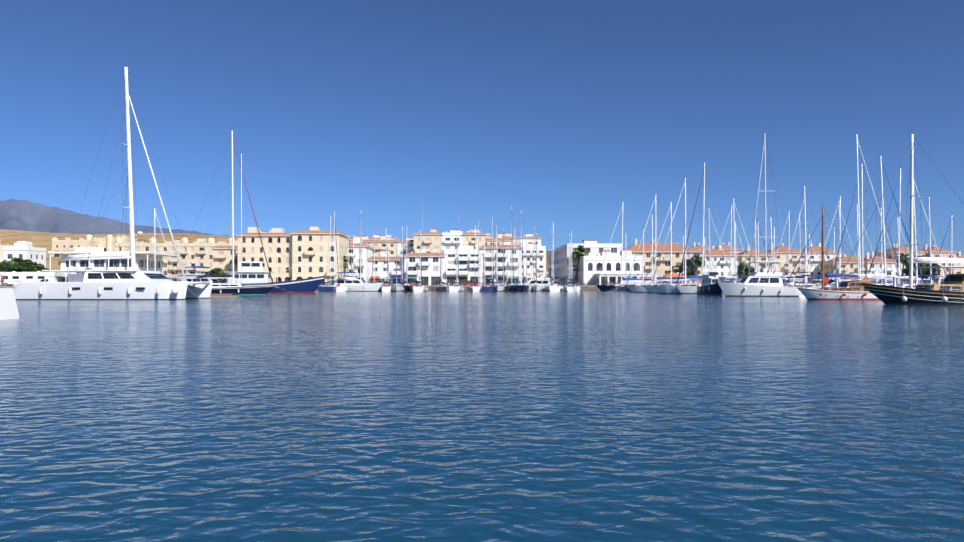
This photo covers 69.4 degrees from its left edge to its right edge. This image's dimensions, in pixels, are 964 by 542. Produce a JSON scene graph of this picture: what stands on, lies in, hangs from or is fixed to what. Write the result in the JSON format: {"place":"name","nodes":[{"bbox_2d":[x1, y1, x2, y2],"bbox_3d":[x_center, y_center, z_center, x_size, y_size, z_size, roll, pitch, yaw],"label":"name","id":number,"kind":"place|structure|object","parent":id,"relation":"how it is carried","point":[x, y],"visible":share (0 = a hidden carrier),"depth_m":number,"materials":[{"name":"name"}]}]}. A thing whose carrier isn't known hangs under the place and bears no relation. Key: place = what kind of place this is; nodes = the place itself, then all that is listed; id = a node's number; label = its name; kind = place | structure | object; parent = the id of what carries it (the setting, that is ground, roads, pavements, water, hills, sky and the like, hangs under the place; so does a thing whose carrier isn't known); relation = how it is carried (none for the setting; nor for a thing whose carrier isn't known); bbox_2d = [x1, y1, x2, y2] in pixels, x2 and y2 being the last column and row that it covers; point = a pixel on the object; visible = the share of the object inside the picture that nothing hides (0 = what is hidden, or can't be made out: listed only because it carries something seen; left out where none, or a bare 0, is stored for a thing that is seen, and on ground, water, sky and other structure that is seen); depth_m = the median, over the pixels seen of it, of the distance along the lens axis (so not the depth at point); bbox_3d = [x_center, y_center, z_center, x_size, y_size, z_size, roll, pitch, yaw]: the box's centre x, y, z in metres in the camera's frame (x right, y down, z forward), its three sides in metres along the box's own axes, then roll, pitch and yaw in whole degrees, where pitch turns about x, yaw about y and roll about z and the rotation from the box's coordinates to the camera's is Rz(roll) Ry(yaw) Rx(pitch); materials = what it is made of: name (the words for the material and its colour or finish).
{"place":"outdoors","nodes":[
{"label":"outdoors","id":0,"kind":"place"},
{"bbox_2d":[2,241,46,285],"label":"white house","id":1,"kind":"structure","parent":0,"point":[24,250],"depth_m":234.03,"materials":[{"name":"grey paint"}]},
{"bbox_2d":[0,199,235,235],"bbox_3d":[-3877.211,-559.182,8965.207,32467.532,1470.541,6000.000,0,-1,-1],"label":"mountain","id":2,"kind":"structure","parent":0,"point":[23,215],"depth_m":11435.66,"materials":[{"name":"grey stone"}]},
{"bbox_2d":[241,153,241,284],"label":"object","id":3,"kind":"object","parent":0,"point":[241,218],"visible":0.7,"depth_m":105.60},
{"bbox_2d":[0,229,865,290],"bbox_3d":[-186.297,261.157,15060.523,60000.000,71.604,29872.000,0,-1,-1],"label":"ground","id":4,"kind":"structure","parent":0,"point":[36,239],"depth_m":523.80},
{"bbox_2d":[5,271,21,285],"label":"camper","id":5,"kind":"object","parent":4,"relation":"on","point":[14,277],"visible":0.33,"depth_m":145.60,"materials":[{"name":"white glass"}]},
{"bbox_2d":[6,257,36,271],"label":"tree","id":6,"kind":"object","parent":4,"relation":"on","point":[18,264],"visible":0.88,"depth_m":219.14,"materials":[{"name":"green plant"}]},
{"bbox_2d":[22,271,56,282],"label":"camper","id":7,"kind":"object","parent":4,"relation":"on","point":[32,277],"visible":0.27,"depth_m":143.38,"materials":[{"name":"white glass"}]},
{"bbox_2d":[0,234,112,256],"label":"building turrets","id":8,"kind":"object","parent":4,"relation":"on","point":[109,242],"visible":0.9,"depth_m":427.81,"materials":[{"name":"beige paint"}]},
{"bbox_2d":[52,237,99,256],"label":"building","id":9,"kind":"structure","parent":4,"relation":"on","point":[60,245],"depth_m":427.22,"materials":[{"name":"grey paint"}]},
{"bbox_2d":[48,247,179,272],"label":"marina office","id":10,"kind":"structure","parent":4,"relation":"on","point":[114,264],"depth_m":149.12,"materials":[{"name":"grey paint"}]},
{"bbox_2d":[93,235,136,250],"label":"building","id":11,"kind":"structure","parent":4,"relation":"on","point":[102,241],"depth_m":437.49,"materials":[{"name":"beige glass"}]},
{"bbox_2d":[113,239,229,280],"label":"building","id":12,"kind":"structure","parent":4,"relation":"on","point":[194,253],"depth_m":260.70,"materials":[{"name":"grey paint"}]},
{"bbox_2d":[115,237,234,250],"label":"fortress turrets","id":13,"kind":"object","parent":12,"relation":"on","point":[183,240],"visible":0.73,"depth_m":261.33,"materials":[{"name":"beige stone"}]},
{"bbox_2d":[211,241,237,282],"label":"cream building","id":14,"kind":"structure","parent":4,"relation":"on","point":[219,258],"depth_m":226.99,"materials":[{"name":"grey paint"}]},
{"bbox_2d":[236,227,291,281],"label":"cream building","id":15,"kind":"structure","parent":4,"relation":"on","point":[276,240],"depth_m":215.28,"materials":[{"name":"beige paint"}]},
{"bbox_2d":[0,284,607,287],"bbox_3d":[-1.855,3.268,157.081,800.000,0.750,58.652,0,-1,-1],"label":"quay kerb","id":16,"kind":"structure","parent":4,"relation":"on","point":[581,285],"depth_m":185.76,"materials":[{"name":"concrete"}]},
{"bbox_2d":[289,227,349,284],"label":"cream building","id":17,"kind":"structure","parent":4,"relation":"on","point":[310,249],"depth_m":213.46,"materials":[{"name":"beige paint"}]},
{"bbox_2d":[349,238,372,283],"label":"cream building","id":18,"kind":"structure","parent":4,"relation":"on","point":[367,250],"depth_m":231.59,"materials":[{"name":"grey paint"}]},
{"bbox_2d":[369,236,397,256],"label":"cream building","id":19,"kind":"structure","parent":4,"relation":"on","point":[380,244],"depth_m":300.49,"materials":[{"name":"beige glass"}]},
{"bbox_2d":[367,250,403,283],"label":"white building row","id":20,"kind":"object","parent":4,"relation":"on","point":[380,270],"visible":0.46,"depth_m":201.62,"materials":[{"name":"grey paint"}]},
{"bbox_2d":[398,237,413,256],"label":"cream building","id":21,"kind":"structure","parent":4,"relation":"on","point":[410,247],"depth_m":300.66,"materials":[{"name":"grey paint"}]},
{"bbox_2d":[403,249,444,284],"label":"white building row","id":22,"kind":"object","parent":4,"relation":"on","point":[430,262],"visible":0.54,"depth_m":199.81,"materials":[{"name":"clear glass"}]},
{"bbox_2d":[412,228,442,252],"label":"cream building","id":23,"kind":"structure","parent":4,"relation":"on","point":[431,240],"depth_m":293.08,"materials":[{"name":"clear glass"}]},
{"bbox_2d":[442,229,462,253],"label":"cream building","id":24,"kind":"structure","parent":4,"relation":"on","point":[449,240],"depth_m":294.32,"materials":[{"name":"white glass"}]},
{"bbox_2d":[443,246,482,284],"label":"white building row","id":25,"kind":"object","parent":4,"relation":"on","point":[465,257],"visible":0.83,"depth_m":199.93,"materials":[{"name":"grey paint"}]},
{"bbox_2d":[461,230,485,249],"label":"cream building","id":26,"kind":"structure","parent":4,"relation":"on","point":[468,237],"depth_m":294.36,"materials":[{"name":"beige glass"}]},
{"bbox_2d":[485,235,510,244],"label":"cream building","id":27,"kind":"structure","parent":4,"relation":"on","point":[489,240],"depth_m":322.56,"materials":[{"name":"beige paint"}]},
{"bbox_2d":[479,242,525,283],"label":"white building row","id":28,"kind":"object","parent":4,"relation":"on","point":[507,260],"visible":0.48,"depth_m":206.09,"materials":[{"name":"grey paint"}]},
{"bbox_2d":[519,234,541,245],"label":"building","id":29,"kind":"structure","parent":4,"relation":"on","point":[530,238],"depth_m":361.38,"materials":[{"name":"white paint"}]},
{"bbox_2d":[520,242,545,283],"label":"cream building","id":30,"kind":"structure","parent":4,"relation":"on","point":[541,259],"depth_m":322.86,"materials":[{"name":"white paint"}]},
{"bbox_2d":[572,245,588,282],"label":"palm","id":31,"kind":"object","parent":4,"relation":"on","point":[579,252],"visible":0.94,"depth_m":202.96,"materials":[{"name":"green plant"}]},
{"bbox_2d":[578,250,642,284],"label":"building","id":32,"kind":"structure","parent":4,"relation":"on","point":[589,267],"depth_m":196.49,"materials":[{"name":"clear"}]},
{"bbox_2d":[595,273,659,284],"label":"building","id":33,"kind":"structure","parent":4,"relation":"on","point":[605,278],"depth_m":190.36,"materials":[{"name":"white concrete"}]},
{"bbox_2d":[623,239,701,283],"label":"building","id":34,"kind":"structure","parent":4,"relation":"on","point":[677,250],"depth_m":236.92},
{"bbox_2d":[673,258,697,275],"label":"tree","id":35,"kind":"object","parent":4,"relation":"on","point":[689,272],"visible":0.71,"depth_m":227.34,"materials":[{"name":"green plant"}]},
{"bbox_2d":[691,255,706,275],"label":"palm","id":36,"kind":"object","parent":4,"relation":"on","point":[698,263],"visible":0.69,"depth_m":225.69,"materials":[{"name":"green plant"}]},
{"bbox_2d":[714,242,742,253],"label":"building","id":37,"kind":"structure","parent":4,"relation":"on","point":[725,247],"depth_m":344.49,"materials":[{"name":"grey"}]},
{"bbox_2d":[737,262,754,277],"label":"tree","id":38,"kind":"object","parent":4,"relation":"on","point":[740,269],"visible":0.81,"depth_m":261.60,"materials":[{"name":"green plant"}]},
{"bbox_2d":[895,253,908,283],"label":"palm","id":39,"kind":"object","parent":4,"relation":"on","point":[902,260],"visible":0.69,"depth_m":240.89,"materials":[{"name":"green plant"}]},
{"bbox_2d":[919,263,940,281],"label":"tree","id":40,"kind":"object","parent":4,"relation":"on","point":[936,272],"visible":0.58,"depth_m":245.44,"materials":[{"name":"green plant"}]},
{"bbox_2d":[0,290,963,541],"bbox_3d":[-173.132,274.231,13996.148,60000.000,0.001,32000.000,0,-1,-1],"label":"water","id":41,"kind":"structure","parent":0,"point":[485,416],"depth_m":8.17,"materials":[{"name":"blue liquid"}]},
{"bbox_2d":[0,288,18,319],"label":"boat","id":42,"kind":"object","parent":41,"relation":"on","point":[8,308],"visible":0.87,"depth_m":31.98,"materials":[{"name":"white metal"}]},
{"bbox_2d":[9,67,212,299],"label":"catamaran","id":43,"kind":"object","parent":41,"relation":"on","point":[133,283],"visible":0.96,"depth_m":73.36,"materials":[{"name":"grey plastic"}]},
{"bbox_2d":[126,208,177,280],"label":"boat","id":44,"kind":"object","parent":41,"relation":"on","point":[154,264],"visible":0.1,"depth_m":122.27,"materials":[{"name":"white metal"}]},
{"bbox_2d":[171,260,236,283],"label":"motor yacht","id":45,"kind":"object","parent":41,"relation":"on","point":[194,279],"visible":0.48,"depth_m":110.64,"materials":[{"name":"white plastic"}]},
{"bbox_2d":[170,131,300,294],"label":"sailboat","id":46,"kind":"object","parent":41,"relation":"on","point":[229,288],"visible":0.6,"depth_m":105.22,"materials":[{"name":"blue"}]},
{"bbox_2d":[228,252,323,292],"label":"fishing boat","id":47,"kind":"object","parent":41,"relation":"on","point":[255,272],"visible":0.58,"depth_m":134.38,"materials":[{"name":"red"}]},
{"bbox_2d":[319,211,341,291],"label":"boat","id":48,"kind":"object","parent":41,"relation":"on","point":[322,288],"visible":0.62,"depth_m":164.01,"materials":[{"name":"blue"}]},
{"bbox_2d":[336,235,353,290],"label":"boat","id":49,"kind":"object","parent":41,"relation":"on","point":[342,288],"visible":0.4,"depth_m":160.71,"materials":[{"name":"white"}]},
{"bbox_2d":[324,270,383,290],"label":"motor yacht","id":50,"kind":"object","parent":41,"relation":"on","point":[354,284],"visible":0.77,"depth_m":161.12,"materials":[{"name":"grey plastic"}]},
{"bbox_2d":[352,213,368,283],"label":"boat","id":51,"kind":"object","parent":41,"relation":"on","point":[360,264],"visible":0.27,"depth_m":168.91,"materials":[{"name":"grey metal"}]},
{"bbox_2d":[380,240,393,290],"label":"boat","id":52,"kind":"object","parent":41,"relation":"on","point":[383,287],"visible":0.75,"depth_m":164.57,"materials":[{"name":"white"}]},
{"bbox_2d":[390,237,405,291],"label":"boat","id":53,"kind":"object","parent":41,"relation":"on","point":[396,287],"visible":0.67,"depth_m":162.67,"materials":[{"name":"grey"}]},
{"bbox_2d":[400,234,412,290],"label":"boat","id":54,"kind":"object","parent":41,"relation":"on","point":[407,287],"visible":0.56,"depth_m":167.41,"materials":[{"name":"white plastic"}]},
{"bbox_2d":[412,228,429,290],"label":"boat","id":55,"kind":"object","parent":41,"relation":"on","point":[419,287],"visible":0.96,"depth_m":166.38,"materials":[{"name":"white"}]},
{"bbox_2d":[434,239,447,290],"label":"boat","id":56,"kind":"object","parent":41,"relation":"on","point":[440,287],"visible":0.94,"depth_m":169.49,"materials":[{"name":"white plastic"}]},
{"bbox_2d":[448,235,463,290],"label":"boat","id":57,"kind":"object","parent":41,"relation":"on","point":[455,287],"visible":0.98,"depth_m":164.52,"materials":[{"name":"white"}]},
{"bbox_2d":[470,221,485,290],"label":"boat","id":58,"kind":"object","parent":41,"relation":"on","point":[475,287],"visible":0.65,"depth_m":167.48,"materials":[{"name":"white"}]},
{"bbox_2d":[479,217,500,290],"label":"boat","id":59,"kind":"object","parent":41,"relation":"on","point":[490,284],"visible":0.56,"depth_m":166.93,"materials":[{"name":"blue"}]},
{"bbox_2d":[490,236,503,290],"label":"boat","id":60,"kind":"object","parent":41,"relation":"on","point":[500,287],"visible":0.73,"depth_m":162.71,"materials":[{"name":"grey"}]},
{"bbox_2d":[504,207,524,291],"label":"boat","id":61,"kind":"object","parent":41,"relation":"on","point":[509,287],"visible":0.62,"depth_m":166.72,"materials":[{"name":"white"}]},
{"bbox_2d":[512,220,530,290],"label":"boat","id":62,"kind":"object","parent":41,"relation":"on","point":[520,287],"visible":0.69,"depth_m":164.38,"materials":[{"name":"blue"}]},
{"bbox_2d":[529,230,544,290],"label":"boat","id":63,"kind":"object","parent":41,"relation":"on","point":[539,288],"visible":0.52,"depth_m":168.63,"materials":[{"name":"white"}]},
{"bbox_2d":[512,271,562,290],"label":"motor boat","id":64,"kind":"object","parent":41,"relation":"on","point":[544,282],"visible":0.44,"depth_m":170.88,"materials":[{"name":"grey plastic"}]},
{"bbox_2d":[544,231,563,290],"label":"boat","id":65,"kind":"object","parent":41,"relation":"on","point":[552,286],"visible":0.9,"depth_m":165.69,"materials":[{"name":"white"}]},
{"bbox_2d":[563,230,577,290],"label":"boat","id":66,"kind":"object","parent":41,"relation":"on","point":[569,287],"visible":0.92,"depth_m":164.58,"materials":[{"name":"grey"}]},
{"bbox_2d":[566,228,581,290],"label":"boat","id":67,"kind":"object","parent":41,"relation":"on","point":[571,264],"visible":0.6,"depth_m":180.06,"materials":[{"name":"white"}]},
{"bbox_2d":[583,205,662,290],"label":"boat","id":68,"kind":"object","parent":41,"relation":"on","point":[608,288],"visible":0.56,"depth_m":172.30,"materials":[{"name":"blue"}]},
{"bbox_2d":[612,229,658,290],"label":"boat","id":69,"kind":"object","parent":41,"relation":"on","point":[628,289],"visible":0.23,"depth_m":162.81,"materials":[{"name":"white"}]},
{"bbox_2d":[613,276,657,285],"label":"building","id":70,"kind":"structure","parent":41,"relation":"on","point":[637,282],"depth_m":174.29,"materials":[{"name":"grey"}]},
{"bbox_2d":[614,194,701,291],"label":"boat","id":71,"kind":"object","parent":41,"relation":"on","point":[632,288],"visible":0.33,"depth_m":142.50,"materials":[{"name":"white"}]},
{"bbox_2d":[626,202,700,292],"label":"boat","id":72,"kind":"object","parent":41,"relation":"on","point":[649,289],"visible":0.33,"depth_m":134.53,"materials":[{"name":"white metal"}]},
{"bbox_2d":[630,178,738,293],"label":"boat","id":73,"kind":"object","parent":41,"relation":"on","point":[664,289],"visible":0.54,"depth_m":122.25,"materials":[{"name":"white"}]},
{"bbox_2d":[651,163,743,293],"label":"sailboat","id":74,"kind":"object","parent":41,"relation":"on","point":[687,289],"visible":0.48,"depth_m":121.65,"materials":[{"name":"white"}]},
{"bbox_2d":[672,208,733,282],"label":"boat","id":75,"kind":"object","parent":41,"relation":"on","point":[709,245],"visible":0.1,"depth_m":167.17,"materials":[{"name":"blue"}]},
{"bbox_2d":[697,265,722,294],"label":"navy boat","id":76,"kind":"object","parent":41,"relation":"on","point":[710,284],"visible":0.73,"depth_m":111.89,"materials":[{"name":"blue"}]},
{"bbox_2d":[692,198,757,282],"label":"boat","id":77,"kind":"object","parent":41,"relation":"on","point":[733,231],"visible":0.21,"depth_m":151.54,"materials":[{"name":"blue"}]},
{"bbox_2d":[723,215,770,280],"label":"boat","id":78,"kind":"object","parent":41,"relation":"on","point":[755,249],"visible":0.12,"depth_m":132.76,"materials":[{"name":"blue"}]},
{"bbox_2d":[717,260,802,296],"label":"motor yacht","id":79,"kind":"object","parent":41,"relation":"on","point":[763,282],"visible":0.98,"depth_m":92.28,"materials":[{"name":"white plastic"}]},
{"bbox_2d":[748,133,813,295],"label":"sailboat","id":80,"kind":"object","parent":41,"relation":"on","point":[790,282],"visible":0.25,"depth_m":105.17,"materials":[{"name":"white"}]},
{"bbox_2d":[771,211,821,283],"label":"boat","id":81,"kind":"object","parent":41,"relation":"on","point":[789,225],"visible":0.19,"depth_m":155.02,"materials":[{"name":"white metal"}]},
{"bbox_2d":[767,182,839,285],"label":"boat","id":82,"kind":"object","parent":41,"relation":"on","point":[806,259],"visible":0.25,"depth_m":117.06,"materials":[{"name":"white"}]},
{"bbox_2d":[800,205,861,284],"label":"boat","id":83,"kind":"object","parent":41,"relation":"on","point":[838,246],"visible":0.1,"depth_m":166.86,"materials":[{"name":"white metal"}]},
{"bbox_2d":[785,205,879,299],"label":"sailboat","id":84,"kind":"object","parent":41,"relation":"on","point":[850,291],"visible":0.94,"depth_m":71.63,"materials":[{"name":"white"}]},
{"bbox_2d":[812,196,861,284],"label":"boat","id":85,"kind":"object","parent":41,"relation":"on","point":[839,230],"visible":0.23,"depth_m":131.69,"materials":[{"name":"white"}]},
{"bbox_2d":[793,133,903,288],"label":"boat","id":86,"kind":"object","parent":41,"relation":"on","point":[858,237],"visible":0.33,"depth_m":103.68,"materials":[{"name":"white metal"}]},
{"bbox_2d":[854,205,880,283],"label":"boat","id":87,"kind":"object","parent":41,"relation":"on","point":[857,242],"visible":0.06,"depth_m":159.09,"materials":[{"name":"white metal"}]},
{"bbox_2d":[819,156,923,289],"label":"boat","id":88,"kind":"object","parent":41,"relation":"on","point":[878,275],"visible":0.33,"depth_m":94.57,"materials":[{"name":"white"}]},
{"bbox_2d":[831,164,914,283],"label":"boat","id":89,"kind":"object","parent":41,"relation":"on","point":[862,176],"visible":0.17,"depth_m":122.22,"materials":[{"name":"white"}]},
{"bbox_2d":[841,207,905,281],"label":"boat","id":90,"kind":"object","parent":41,"relation":"on","point":[881,260],"visible":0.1,"depth_m":148.32,"materials":[{"name":"white metal"}]},
{"bbox_2d":[839,134,963,304],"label":"sailboat","id":91,"kind":"object","parent":41,"relation":"on","point":[948,289],"visible":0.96,"depth_m":55.80,"materials":[{"name":"dark painted wood"},{"name":"teak"},{"name":"white canvas"}]},
{"bbox_2d":[862,174,946,288],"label":"boat","id":92,"kind":"object","parent":41,"relation":"on","point":[906,285],"visible":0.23,"depth_m":84.58,"materials":[{"name":"white"}]},
{"bbox_2d":[865,164,945,283],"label":"boat","id":93,"kind":"object","parent":41,"relation":"on","point":[919,277],"visible":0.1,"depth_m":113.41,"materials":[{"name":"white"}]},
{"bbox_2d":[890,196,952,283],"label":"boat","id":94,"kind":"object","parent":41,"relation":"on","point":[929,203],"visible":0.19,"depth_m":131.03,"materials":[{"name":"white metal"}]},
{"bbox_2d":[928,214,959,283],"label":"boat","id":95,"kind":"object","parent":41,"relation":"on","point":[952,225],"visible":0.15,"depth_m":104.81,"materials":[{"name":"white metal"}]},
{"bbox_2d":[0,0,963,255],"label":"sky","id":96,"kind":"structure","parent":0,"point":[568,114],"materials":[{"name":"blue"}]},
{"bbox_2d":[547,239,621,284],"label":"building","id":97,"kind":"structure","parent":0,"point":[593,247],"depth_m":207.39,"materials":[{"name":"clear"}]},
{"bbox_2d":[704,245,740,282],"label":"building","id":98,"kind":"structure","parent":0,"point":[719,260],"depth_m":292.99,"materials":[{"name":"grey paint"}]},
{"bbox_2d":[737,246,778,271],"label":"building","id":99,"kind":"structure","parent":0,"point":[747,252],"depth_m":291.84,"materials":[{"name":"grey paint"}]},
{"bbox_2d":[764,243,808,282],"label":"building","id":100,"kind":"structure","parent":0,"point":[783,252],"depth_m":302.18,"materials":[{"name":"beige paint"}]},
{"bbox_2d":[802,243,842,282],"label":"building","id":101,"kind":"structure","parent":0,"point":[831,254],"depth_m":303.90,"materials":[{"name":"white paint"}]},
{"bbox_2d":[819,254,866,281],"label":"building","id":102,"kind":"structure","parent":0,"point":[848,267],"depth_m":289.53,"materials":[{"name":"beige paint"}]},
{"bbox_2d":[861,252,903,283],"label":"building","id":103,"kind":"structure","parent":0,"point":[889,271],"depth_m":287.97,"materials":[{"name":"white paint"}]},
{"bbox_2d":[874,243,928,283],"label":"building","id":104,"kind":"structure","parent":0,"point":[902,251],"depth_m":301.40,"materials":[{"name":"orange"}]},
{"bbox_2d":[920,244,956,283],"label":"building","id":105,"kind":"structure","parent":0,"point":[943,252],"depth_m":297.94,"materials":[{"name":"grey paint"}]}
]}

